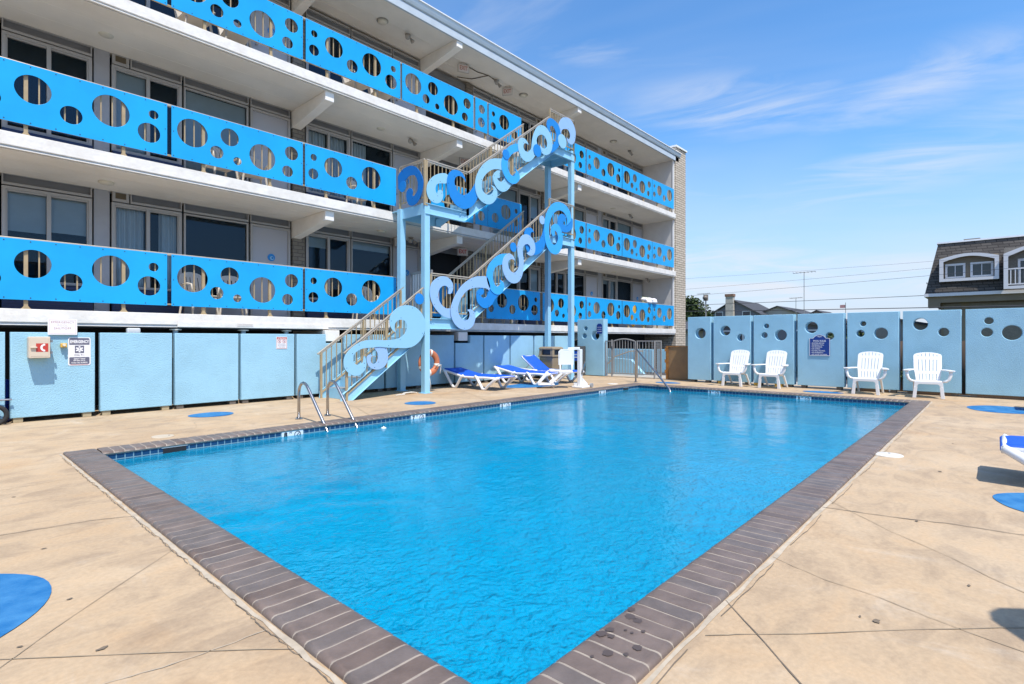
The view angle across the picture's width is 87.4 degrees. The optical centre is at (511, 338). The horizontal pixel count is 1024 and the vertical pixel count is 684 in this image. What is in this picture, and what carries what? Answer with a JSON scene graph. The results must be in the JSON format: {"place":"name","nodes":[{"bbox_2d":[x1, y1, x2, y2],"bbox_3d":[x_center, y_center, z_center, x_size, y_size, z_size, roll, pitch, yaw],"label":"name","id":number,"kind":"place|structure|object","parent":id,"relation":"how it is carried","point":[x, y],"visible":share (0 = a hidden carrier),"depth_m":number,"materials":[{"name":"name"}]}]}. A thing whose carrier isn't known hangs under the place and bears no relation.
{"place":"outdoors","nodes":[
{"label":"outdoors","id":0,"kind":"place"},
{"bbox_2d":[0,374,1023,683],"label":"pool deck","id":1,"kind":"structure","parent":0,"point":[952,466],"depth_m":2.82,"materials":[{"name":"concrete"}]},
{"bbox_2d":[0,332,4,419],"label":"stucco panel","id":2,"kind":"object","parent":1,"relation":"on","point":[2,366],"visible":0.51,"depth_m":7.79,"materials":[{"name":"blue paint"}]},
{"bbox_2d":[0,574,51,636],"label":"painted circle","id":3,"kind":"object","parent":1,"relation":"on","point":[24,597],"visible":1,"depth_m":2.56,"materials":[{"name":"blue paint"}]},
{"bbox_2d":[9,332,94,422],"bbox_3d":[-7.077,0.569,8.268,0.150,1.342,0.996,0,0,42],"label":"stucco panel","id":4,"kind":"object","parent":1,"relation":"on","point":[55,383],"visible":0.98,"depth_m":8.16,"materials":[{"name":"blue paint"}]},
{"bbox_2d":[27,337,52,357],"bbox_3d":[-7.056,0.125,8.003,0.233,0.320,0.272,0,0,42],"label":"phone box","id":5,"kind":"object","parent":4,"relation":"attached to","point":[38,347],"visible":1,"depth_m":7.93,"materials":[{"name":"beige"}]},
{"bbox_2d":[29,337,49,357],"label":"box door","id":6,"kind":"structure","parent":5,"relation":"in","point":[32,340],"depth_m":7.92,"materials":[{"name":"beige"}]},
{"bbox_2d":[68,337,90,365],"bbox_3d":[-6.816,0.195,8.437,0.008,0.440,0.280,0,0,42],"label":"emergency sign","id":7,"kind":"object","parent":4,"relation":"attached to","point":[79,350],"visible":1,"depth_m":8.44,"materials":[{"name":"white"}]},
{"bbox_2d":[99,333,171,414],"bbox_3d":[-6.357,0.569,9.064,0.150,1.342,1.019,0,0,42],"label":"stucco panel","id":8,"kind":"object","parent":1,"relation":"on","point":[135,370],"visible":1,"depth_m":8.98,"materials":[{"name":"blue paint"}]},
{"bbox_2d":[173,333,237,408],"bbox_3d":[-5.630,0.569,9.869,0.150,1.342,1.069,0,0,42],"label":"stucco panel","id":9,"kind":"object","parent":1,"relation":"on","point":[205,367],"visible":1,"depth_m":9.77,"materials":[{"name":"blue paint"}]},
{"bbox_2d":[188,412,232,416],"bbox_3d":[-4.921,1.236,8.766,0.622,0.001,0.660,0,0,42],"label":"painted circle","id":10,"kind":"object","parent":1,"relation":"on","point":[211,414],"visible":1,"depth_m":8.76,"materials":[{"name":"blue paint"}]},
{"bbox_2d":[239,334,293,402],"bbox_3d":[-4.888,0.569,10.688,0.150,1.342,1.049,0,0,42],"label":"stucco panel","id":11,"kind":"object","parent":1,"relation":"on","point":[266,368],"visible":1,"depth_m":10.59,"materials":[{"name":"blue paint"}]},
{"bbox_2d":[295,334,340,398],"bbox_3d":[-4.159,0.569,11.495,0.150,1.342,1.014,0,0,42],"label":"stucco panel","id":12,"kind":"object","parent":1,"relation":"on","point":[308,347],"visible":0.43,"depth_m":11.32,"materials":[{"name":"blue paint"}]},
{"bbox_2d":[295,380,357,430],"bbox_3d":[-2.796,1.545,8.152,1.025,1.790,0.590,0,0,42],"label":"pool ladder","id":13,"kind":"object","parent":1,"relation":"attached to","point":[327,400],"visible":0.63,"depth_m":8.26,"materials":[{"name":"silver metal"}]},
{"bbox_2d":[342,334,383,391],"bbox_3d":[-3.424,0.569,12.307,0.150,1.342,1.044,0,0,42],"label":"stucco panel","id":14,"kind":"object","parent":1,"relation":"on","point":[377,384],"visible":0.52,"depth_m":12.14,"materials":[{"name":"blue paint"}]},
{"bbox_2d":[384,335,420,390],"bbox_3d":[-2.683,0.569,13.126,0.150,1.342,1.054,0,0,42],"label":"stucco panel","id":15,"kind":"object","parent":1,"relation":"on","point":[413,371],"visible":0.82,"depth_m":13.19,"materials":[{"name":"blue paint"}]},
{"bbox_2d":[430,335,453,385],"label":"stucco panel","id":16,"kind":"object","parent":1,"relation":"on","point":[442,346],"visible":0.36,"depth_m":13.97,"materials":[{"name":"blue paint"}]},
{"bbox_2d":[317,108,575,400],"bbox_3d":[-1.201,-2.697,13.959,1.472,8.015,7.986,0,0,42],"label":"outdoor staircase","id":17,"kind":"structure","parent":1,"relation":"on","point":[411,326],"depth_m":13.13,"materials":[{"name":"metal"}]},
{"bbox_2d":[410,270,432,317],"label":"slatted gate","id":18,"kind":"structure","parent":17,"relation":"attached to","point":[413,283],"depth_m":12.83,"materials":[{"name":"grey metal"}]},
{"bbox_2d":[418,349,440,390],"bbox_3d":[-1.914,0.645,12.505,0.157,1.133,0.641,0,0,42],"label":"life ring","id":19,"kind":"object","parent":17,"relation":"hanging from","point":[435,357],"visible":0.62,"depth_m":12.57,"materials":[{"name":"orange plastic"}]},
{"bbox_2d":[453,335,482,384],"bbox_3d":[-1.216,0.569,14.748,0.150,1.342,1.039,0,0,42],"label":"stucco panel","id":20,"kind":"object","parent":1,"relation":"on","point":[469,355],"visible":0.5,"depth_m":14.72,"materials":[{"name":"blue paint"}]},
{"bbox_2d":[442,367,516,389],"bbox_3d":[-0.840,1.001,13.516,1.915,0.493,0.786,0,0,39],"label":"sun lounger","id":21,"kind":"object","parent":1,"relation":"on","point":[462,372],"visible":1,"depth_m":13.43,"materials":[{"name":"plastic"}]},
{"bbox_2d":[482,335,508,382],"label":"stucco panel","id":22,"kind":"object","parent":1,"relation":"on","point":[495,350],"visible":0.63,"depth_m":15.42,"materials":[{"name":"blue paint"}]},
{"bbox_2d":[63,383,930,683],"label":"pool coping","id":23,"kind":"object","parent":1,"relation":"on","point":[345,643],"visible":0.95,"depth_m":2.73,"materials":[{"name":"tile"}]},
{"bbox_2d":[591,607,644,656],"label":"water splashes","id":24,"kind":"object","parent":23,"relation":"on","point":[604,632],"visible":1,"depth_m":2.22,"materials":[{"name":"liquid"}]},
{"bbox_2d":[106,386,907,459],"bbox_3d":[1.693,1.824,8.140,5.931,1.132,11.721,0,0,42],"label":"pool basin","id":25,"kind":"object","parent":1,"relation":"in","point":[195,446],"visible":0.02,"depth_m":9.15,"materials":[{"name":"tile"}]},
{"bbox_2d":[114,388,903,683],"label":"water","id":26,"kind":"structure","parent":25,"relation":"in","point":[520,544],"depth_m":4.41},
{"bbox_2d":[1,390,1022,683],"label":"deck cracks","id":27,"kind":"object","parent":1,"relation":"on","point":[297,648],"visible":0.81,"depth_m":2.51,"materials":[{"name":"brown"}]},
{"bbox_2d":[508,336,532,378],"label":"stucco panel","id":28,"kind":"object","parent":1,"relation":"on","point":[519,346],"visible":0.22,"depth_m":16.23,"materials":[{"name":"blue paint"}]},
{"bbox_2d":[493,365,564,384],"bbox_3d":[0.456,1.001,14.919,1.915,0.493,0.786,0,0,38],"label":"sun lounger","id":29,"kind":"object","parent":1,"relation":"on","point":[513,370],"visible":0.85,"depth_m":14.90,"materials":[{"name":"plastic"}]},
{"bbox_2d":[533,336,553,377],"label":"stucco panel","id":30,"kind":"object","parent":1,"relation":"on","point":[538,341],"visible":0.35,"depth_m":16.91,"materials":[{"name":"blue paint"}]},
{"bbox_2d":[538,347,562,379],"bbox_3d":[1.208,0.740,16.571,0.570,1.000,0.570,0,0,42],"label":"trash bin","id":31,"kind":"object","parent":1,"relation":"on","point":[548,356],"visible":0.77,"depth_m":16.36,"materials":[{"name":"beige plastic"}]},
{"bbox_2d":[521,355,583,382],"bbox_3d":[1.107,0.867,15.624,1.915,0.760,0.786,0,0,42],"label":"sun lounger","id":32,"kind":"object","parent":1,"relation":"on","point":[534,362],"visible":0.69,"depth_m":15.78,"materials":[{"name":"blue fabric"}]},
{"bbox_2d":[554,336,567,368],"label":"stucco panel","id":33,"kind":"object","parent":1,"relation":"on","point":[560,341],"visible":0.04,"depth_m":17.84,"materials":[{"name":"blue paint"}]},
{"bbox_2d":[537,347,592,387],"bbox_3d":[1.360,0.720,13.611,1.459,1.030,0.562,0,0,-9],"label":"pool lift","id":34,"kind":"object","parent":1,"relation":"on","point":[566,356],"visible":1,"depth_m":13.58,"materials":[{"name":"white plastic"}]},
{"bbox_2d":[578,319,607,375],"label":"tower panel","id":35,"kind":"structure","parent":1,"relation":"on","point":[594,346],"depth_m":18.00,"materials":[{"name":"blue paint"}]},
{"bbox_2d":[605,340,612,376],"bbox_3d":[3.197,0.630,17.671,0.278,1.220,0.049,0,0,42],"label":"metal fence","id":36,"kind":"object","parent":1,"relation":"on","point":[607,358],"visible":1,"depth_m":17.70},
{"bbox_2d":[611,338,635,373],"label":"arched gate","id":37,"kind":"structure","parent":36,"relation":"attached to","point":[622,339],"depth_m":17.32,"materials":[{"name":"grey metal"}]},
{"bbox_2d":[636,341,661,378],"bbox_3d":[4.315,0.644,16.773,0.784,1.192,0.358,0,0,7],"label":"metal fence","id":38,"kind":"object","parent":1,"relation":"on","point":[659,357],"visible":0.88,"depth_m":16.83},
{"bbox_2d":[634,348,670,391],"bbox_3d":[3.805,1.156,14.439,0.108,1.768,2.198,0,0,-13],"label":"grab rail","id":39,"kind":"object","parent":1,"relation":"on","point":[651,367],"visible":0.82,"depth_m":15.03,"materials":[{"name":"silver metal"}]},
{"bbox_2d":[665,346,697,380],"bbox_3d":[5.052,0.718,16.027,1.010,1.015,0.090,0,0,42],"label":"steel door","id":40,"kind":"structure","parent":1,"relation":"on","point":[676,360],"depth_m":16.10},
{"bbox_2d":[668,347,690,379],"bbox_3d":[5.087,0.720,16.022,0.850,0.960,0.030,0,0,42],"label":"door leaf","id":41,"kind":"structure","parent":40,"relation":"in","point":[677,356],"depth_m":16.08,"materials":[{"name":"brown wood"}]},
{"bbox_2d":[688,317,713,382],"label":"bubble wall panel","id":42,"kind":"structure","parent":1,"relation":"on","point":[700,358],"depth_m":15.29,"materials":[{"name":"blue paint"}]},
{"bbox_2d":[715,350,750,386],"bbox_3d":[5.979,0.764,14.271,0.870,0.950,0.707,0,0,44],"label":"adirondack chair","id":43,"kind":"object","parent":1,"relation":"on","point":[741,366],"visible":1,"depth_m":14.32,"materials":[{"name":"white plastic"}]},
{"bbox_2d":[714,315,752,384],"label":"bubble wall panel","id":44,"kind":"structure","parent":1,"relation":"on","point":[725,346],"depth_m":14.71,"materials":[{"name":"blue paint"}]},
{"bbox_2d":[751,350,788,388],"bbox_3d":[6.661,0.764,13.654,0.870,0.950,0.707,0,0,44],"label":"adirondack chair","id":45,"kind":"object","parent":1,"relation":"on","point":[781,355],"visible":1,"depth_m":13.70,"materials":[{"name":"white plastic"}]},
{"bbox_2d":[754,314,795,386],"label":"bubble wall panel","id":46,"kind":"structure","parent":1,"relation":"on","point":[771,341],"depth_m":13.96,"materials":[{"name":"blue paint"}]},
{"bbox_2d":[798,313,845,389],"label":"bubble wall panel","id":47,"kind":"structure","parent":1,"relation":"on","point":[828,371],"depth_m":13.21,"materials":[{"name":"blue paint"}]},
{"bbox_2d":[809,334,829,355],"bbox_3d":[7.614,0.152,13.256,0.454,0.529,0.017,0,0,42],"label":"pool rules sign","id":48,"kind":"object","parent":47,"relation":"attached to","point":[819,344],"visible":1,"depth_m":13.25,"materials":[{"name":"blue"}]},
{"bbox_2d":[843,351,888,394],"bbox_3d":[8.095,0.764,12.168,0.870,0.950,0.707,0,0,43],"label":"adirondack chair","id":49,"kind":"object","parent":1,"relation":"on","point":[864,365],"visible":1,"depth_m":12.21,"materials":[{"name":"white plastic"}]},
{"bbox_2d":[847,311,899,392],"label":"bubble wall panel","id":50,"kind":"structure","parent":1,"relation":"on","point":[888,347],"depth_m":12.49,"materials":[{"name":"blue paint"}]},
{"bbox_2d":[903,352,954,398],"bbox_3d":[8.873,0.764,11.424,0.870,0.950,0.707,0,0,36],"label":"adirondack chair","id":51,"kind":"object","parent":1,"relation":"on","point":[933,358],"visible":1,"depth_m":11.49,"materials":[{"name":"white plastic"}]},
{"bbox_2d":[903,310,961,396],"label":"bubble wall panel","id":52,"kind":"structure","parent":1,"relation":"on","point":[930,338],"depth_m":11.74,"materials":[{"name":"blue paint"}]},
{"bbox_2d":[965,308,1023,397],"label":"bubble wall panel","id":53,"kind":"structure","parent":1,"relation":"on","point":[994,363],"depth_m":11.11,"materials":[{"name":"blue paint"}]},
{"bbox_2d":[967,405,1023,413],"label":"painted circle","id":54,"kind":"object","parent":1,"relation":"on","point":[1003,409],"visible":1,"depth_m":9.38,"materials":[{"name":"blue paint"}]},
{"bbox_2d":[977,394,1023,399],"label":"timber sleeper","id":55,"kind":"object","parent":1,"relation":"on","point":[1000,397],"visible":1,"depth_m":11.09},
{"bbox_2d":[993,493,1023,511],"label":"painted circle","id":56,"kind":"object","parent":1,"relation":"on","point":[1014,500],"visible":1,"depth_m":4.12,"materials":[{"name":"blue paint"}]},
{"bbox_2d":[1000,434,1023,464],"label":"sun lounger","id":57,"kind":"object","parent":1,"relation":"on","point":[1011,446],"visible":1,"depth_m":4.53,"materials":[{"name":"plastic"}]},
{"bbox_2d":[422,0,1023,322],"label":"sky","id":58,"kind":"structure","parent":0,"point":[827,135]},
{"bbox_2d":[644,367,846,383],"bbox_3d":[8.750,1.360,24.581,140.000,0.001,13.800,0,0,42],"label":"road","id":59,"kind":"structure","parent":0,"point":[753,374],"depth_m":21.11,"materials":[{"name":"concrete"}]},
{"bbox_2d":[608,349,653,371],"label":"stucco panel","id":60,"kind":"object","parent":59,"relation":"on","point":[649,356],"visible":0.27,"depth_m":19.37,"materials":[{"name":"blue paint"}]},
{"bbox_2d":[762,306,810,319],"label":"gabled house","id":61,"kind":"structure","parent":0,"point":[786,310],"depth_m":72.61,"materials":[{"name":"beige"}]},
{"bbox_2d":[686,305,1023,311],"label":"overhead wire","id":62,"kind":"object","parent":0,"point":[867,308],"visible":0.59,"depth_m":20.91,"materials":[{"name":"grey"}]},
{"bbox_2d":[846,319,940,340],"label":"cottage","id":63,"kind":"structure","parent":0,"point":[881,333],"depth_m":34.60,"materials":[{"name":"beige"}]},
{"label":"lawn","id":64,"kind":"structure","parent":0,"visible":0},
{"bbox_2d":[686,295,713,321],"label":"pine tree","id":65,"kind":"object","parent":64,"relation":"on","point":[692,304],"visible":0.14,"depth_m":46.01,"materials":[{"name":"green plant"}]},
{"bbox_2d":[699,319,860,360],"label":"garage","id":66,"kind":"structure","parent":64,"relation":"on","point":[812,327],"depth_m":32.43,"materials":[{"name":"grey"}]},
{"bbox_2d":[924,234,1023,340],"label":"mansard house","id":67,"kind":"structure","parent":64,"relation":"on","point":[1002,287],"depth_m":26.51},
{"label":"ground","id":68,"kind":"structure","parent":0,"visible":0},
{"bbox_2d":[0,0,686,404],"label":"motel building","id":69,"kind":"structure","parent":68,"relation":"on","point":[148,106],"depth_m":11.89,"materials":[{"name":"white paint"}]},
{"bbox_2d":[1,185,91,286],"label":"window","id":70,"kind":"structure","parent":69,"relation":"in","point":[22,209],"depth_m":9.57,"materials":[{"name":"grey"}]},
{"bbox_2d":[1,30,91,145],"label":"window","id":71,"kind":"structure","parent":69,"relation":"in","point":[5,35],"depth_m":9.56,"materials":[{"name":"grey"}]},
{"bbox_2d":[48,319,76,334],"bbox_3d":[-7.046,-0.188,8.364,0.308,0.245,0.352,0,0,42],"label":"shutoff sign","id":72,"kind":"object","parent":69,"relation":"hanging from","point":[62,326],"visible":1,"depth_m":8.26,"materials":[{"name":"white"}]},
{"bbox_2d":[111,202,181,291],"bbox_3d":[-7.331,-1.801,10.751,0.206,1.650,1.190,0,0,42],"label":"window","id":73,"kind":"structure","parent":69,"relation":"in","point":[127,220],"depth_m":10.67,"materials":[{"name":"grey"}]},
{"bbox_2d":[111,64,181,164],"bbox_3d":[-7.299,-4.439,10.722,0.119,1.650,1.190,0,0,42],"label":"window","id":74,"kind":"structure","parent":69,"relation":"in","point":[123,79],"depth_m":10.59,"materials":[{"name":"grey"}]},
{"bbox_2d":[174,10,214,32],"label":"balcony chair","id":75,"kind":"object","parent":69,"relation":"on","point":[188,19],"visible":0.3,"depth_m":10.30,"materials":[{"name":"beige plastic"}]},
{"bbox_2d":[179,272,219,314],"bbox_3d":[-6.241,-0.901,10.655,0.588,0.893,0.595,0,0,32],"label":"balcony chair","id":76,"kind":"object","parent":69,"relation":"on","point":[189,286],"visible":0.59,"depth_m":10.71,"materials":[{"name":"beige plastic"}]},
{"bbox_2d":[183,213,248,272],"bbox_3d":[-6.429,-1.766,11.668,0.070,1.720,1.300,0,0,42],"label":"window","id":77,"kind":"structure","parent":69,"relation":"in","point":[184,214],"depth_m":11.54,"materials":[{"name":"grey"}]},
{"bbox_2d":[183,87,248,181],"bbox_3d":[-6.442,-4.404,11.679,0.105,1.720,1.300,0,0,42],"label":"window","id":78,"kind":"structure","parent":69,"relation":"in","point":[191,101],"depth_m":11.61,"materials":[{"name":"grey"}]},
{"bbox_2d":[205,146,240,179],"bbox_3d":[-5.949,-3.539,10.904,0.588,0.893,0.595,0,0,34],"label":"balcony chair","id":79,"kind":"object","parent":69,"relation":"on","point":[216,150],"visible":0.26,"depth_m":10.99,"materials":[{"name":"beige plastic"}]},
{"bbox_2d":[215,276,247,315],"bbox_3d":[-5.849,-0.901,11.163,0.595,0.893,0.588,0,0,-36],"label":"balcony chair","id":80,"kind":"object","parent":69,"relation":"on","point":[233,279],"visible":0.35,"depth_m":11.32,"materials":[{"name":"beige plastic"}]},
{"bbox_2d":[218,21,253,47],"bbox_3d":[-5.662,-6.188,10.923,0.595,0.893,0.588,0,0,-43],"label":"balcony chair","id":81,"kind":"object","parent":69,"relation":"on","point":[232,36],"visible":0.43,"depth_m":10.89,"materials":[{"name":"beige plastic"}]},
{"bbox_2d":[236,156,267,185],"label":"balcony chair","id":82,"kind":"object","parent":69,"relation":"on","point":[258,165],"visible":0.27,"depth_m":11.54,"materials":[{"name":"beige plastic"}]},
{"bbox_2d":[249,223,289,316],"bbox_3d":[-5.651,-1.546,12.514,0.090,2.160,0.920,0,0,42],"label":"door","id":83,"kind":"structure","parent":69,"relation":"in","point":[267,244],"depth_m":12.46,"materials":[{"name":"grey paint"}]},
{"bbox_2d":[249,107,289,189],"bbox_3d":[-5.651,-4.184,12.514,0.090,2.160,0.920,0,0,42],"label":"door","id":84,"kind":"structure","parent":69,"relation":"in","point":[258,119],"depth_m":12.49,"materials":[{"name":"grey paint"}]},
{"bbox_2d":[249,0,289,62],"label":"door","id":85,"kind":"structure","parent":69,"relation":"in","point":[254,45],"depth_m":12.44,"materials":[{"name":"grey paint"}]},
{"bbox_2d":[305,233,349,301],"bbox_3d":[-4.683,-1.801,13.614,0.119,1.650,1.210,0,0,42],"label":"window","id":86,"kind":"structure","parent":69,"relation":"in","point":[313,239],"depth_m":13.56,"materials":[{"name":"grey"}]},
{"bbox_2d":[305,125,349,200],"bbox_3d":[-4.715,-4.439,13.643,0.205,1.650,1.210,0,0,42],"label":"window","id":87,"kind":"structure","parent":69,"relation":"in","point":[335,142],"depth_m":13.58,"materials":[{"name":"grey"}]},
{"bbox_2d":[305,16,349,78],"bbox_3d":[-4.670,-7.088,13.602,0.084,1.650,1.210,0,0,42],"label":"window","id":88,"kind":"structure","parent":69,"relation":"in","point":[348,62],"depth_m":13.54,"materials":[{"name":"grey"}]},
{"bbox_2d":[341,69,370,94],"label":"balcony chair","id":89,"kind":"object","parent":69,"relation":"on","point":[353,84],"visible":0.38,"depth_m":12.94,"materials":[{"name":"beige plastic"}]},
{"bbox_2d":[352,286,378,319],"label":"balcony chair","id":90,"kind":"object","parent":69,"relation":"on","point":[365,293],"visible":0.3,"depth_m":13.62,"materials":[{"name":"beige plastic"}]},
{"bbox_2d":[350,239,391,304],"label":"window","id":91,"kind":"structure","parent":69,"relation":"in","point":[353,245],"depth_m":14.56,"materials":[{"name":"grey"}]},
{"bbox_2d":[350,139,391,211],"bbox_3d":[-3.861,-4.404,14.597,0.191,1.720,1.270,0,0,42],"label":"window","id":92,"kind":"structure","parent":69,"relation":"in","point":[359,151],"depth_m":14.46,"materials":[{"name":"grey"}]},
{"bbox_2d":[392,245,419,308],"bbox_3d":[-3.034,-1.546,15.372,0.135,2.160,0.930,0,0,42],"label":"door","id":93,"kind":"structure","parent":69,"relation":"in","point":[412,255],"depth_m":15.45,"materials":[{"name":"grey paint"}]},
{"bbox_2d":[392,151,419,211],"bbox_3d":[-3.034,-4.184,15.372,0.135,2.160,0.930,0,0,42],"label":"door","id":94,"kind":"structure","parent":69,"relation":"in","point":[398,160],"depth_m":15.29,"materials":[{"name":"grey paint"}]},
{"bbox_2d":[392,57,419,113],"bbox_3d":[-3.034,-6.833,15.372,0.135,2.160,0.930,0,0,42],"label":"door","id":95,"kind":"structure","parent":69,"relation":"in","point":[398,102],"depth_m":15.43,"materials":[{"name":"grey paint"}]},
{"bbox_2d":[473,258,491,322],"bbox_3d":[-0.995,-1.546,17.661,0.090,2.160,0.860,0,0,42],"label":"door","id":96,"kind":"structure","parent":69,"relation":"in","point":[477,320],"depth_m":17.61,"materials":[{"name":"grey paint"}]},
{"bbox_2d":[473,94,491,141],"bbox_3d":[-0.978,-6.833,17.646,0.135,2.160,0.860,0,0,42],"label":"door","id":97,"kind":"structure","parent":69,"relation":"in","point":[476,133],"depth_m":17.61,"materials":[{"name":"grey paint"}]},
{"bbox_2d":[492,188,517,236],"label":"window","id":98,"kind":"structure","parent":69,"relation":"in","point":[509,195],"depth_m":18.70,"materials":[{"name":"grey"}]},
{"bbox_2d":[518,267,539,312],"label":"window","id":99,"kind":"structure","parent":69,"relation":"in","point":[532,271],"depth_m":19.71,"materials":[{"name":"grey"}]},
{"bbox_2d":[518,191,539,237],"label":"window","id":100,"kind":"structure","parent":69,"relation":"in","point":[532,199],"depth_m":19.66,"materials":[{"name":"grey"}]},
{"bbox_2d":[585,275,597,316],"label":"door","id":101,"kind":"structure","parent":69,"relation":"in","point":[591,282],"depth_m":22.44,"materials":[{"name":"grey paint"}]},
{"bbox_2d":[585,211,597,254],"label":"door","id":102,"kind":"structure","parent":69,"relation":"in","point":[591,218],"depth_m":22.44,"materials":[{"name":"grey paint"}]},
{"bbox_2d":[602,278,616,316],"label":"sliding door","id":103,"kind":"structure","parent":69,"relation":"in","point":[609,282],"depth_m":23.61,"materials":[{"name":"grey"}]},
{"bbox_2d":[602,217,616,257],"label":"window","id":104,"kind":"structure","parent":69,"relation":"in","point":[604,220],"depth_m":23.42,"materials":[{"name":"grey"}]},
{"bbox_2d":[617,221,631,261],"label":"window","id":105,"kind":"structure","parent":69,"relation":"in","point":[621,228],"depth_m":24.58,"materials":[{"name":"grey"}]},
{"bbox_2d":[632,283,642,327],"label":"door","id":106,"kind":"structure","parent":69,"relation":"in","point":[637,289],"depth_m":25.32,"materials":[{"name":"grey paint"}]},
{"bbox_2d":[632,226,642,264],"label":"door","id":107,"kind":"structure","parent":69,"relation":"in","point":[637,232],"depth_m":25.26,"materials":[{"name":"grey paint"}]},
{"bbox_2d":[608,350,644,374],"bbox_3d":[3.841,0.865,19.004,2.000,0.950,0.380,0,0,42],"label":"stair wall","id":108,"kind":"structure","parent":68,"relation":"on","point":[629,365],"depth_m":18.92,"materials":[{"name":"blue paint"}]},
{"bbox_2d":[713,294,768,318],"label":"chimney house","id":109,"kind":"structure","parent":68,"relation":"on","point":[727,308],"depth_m":73.31,"materials":[{"name":"grey"}]},
{"bbox_2d":[897,341,906,391],"bbox_3d":[9.395,0.690,12.796,0.563,1.377,0.557,0,0,42],"label":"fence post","id":110,"kind":"object","parent":68,"relation":"on","point":[901,365],"visible":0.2,"depth_m":12.73,"materials":[{"name":"black metal"}]},
{"bbox_2d":[958,341,969,394],"bbox_3d":[10.155,0.690,12.061,0.499,1.377,0.546,0,0,42],"label":"fence post","id":111,"kind":"object","parent":68,"relation":"on","point":[963,368],"visible":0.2,"depth_m":11.93,"materials":[{"name":"black metal"}]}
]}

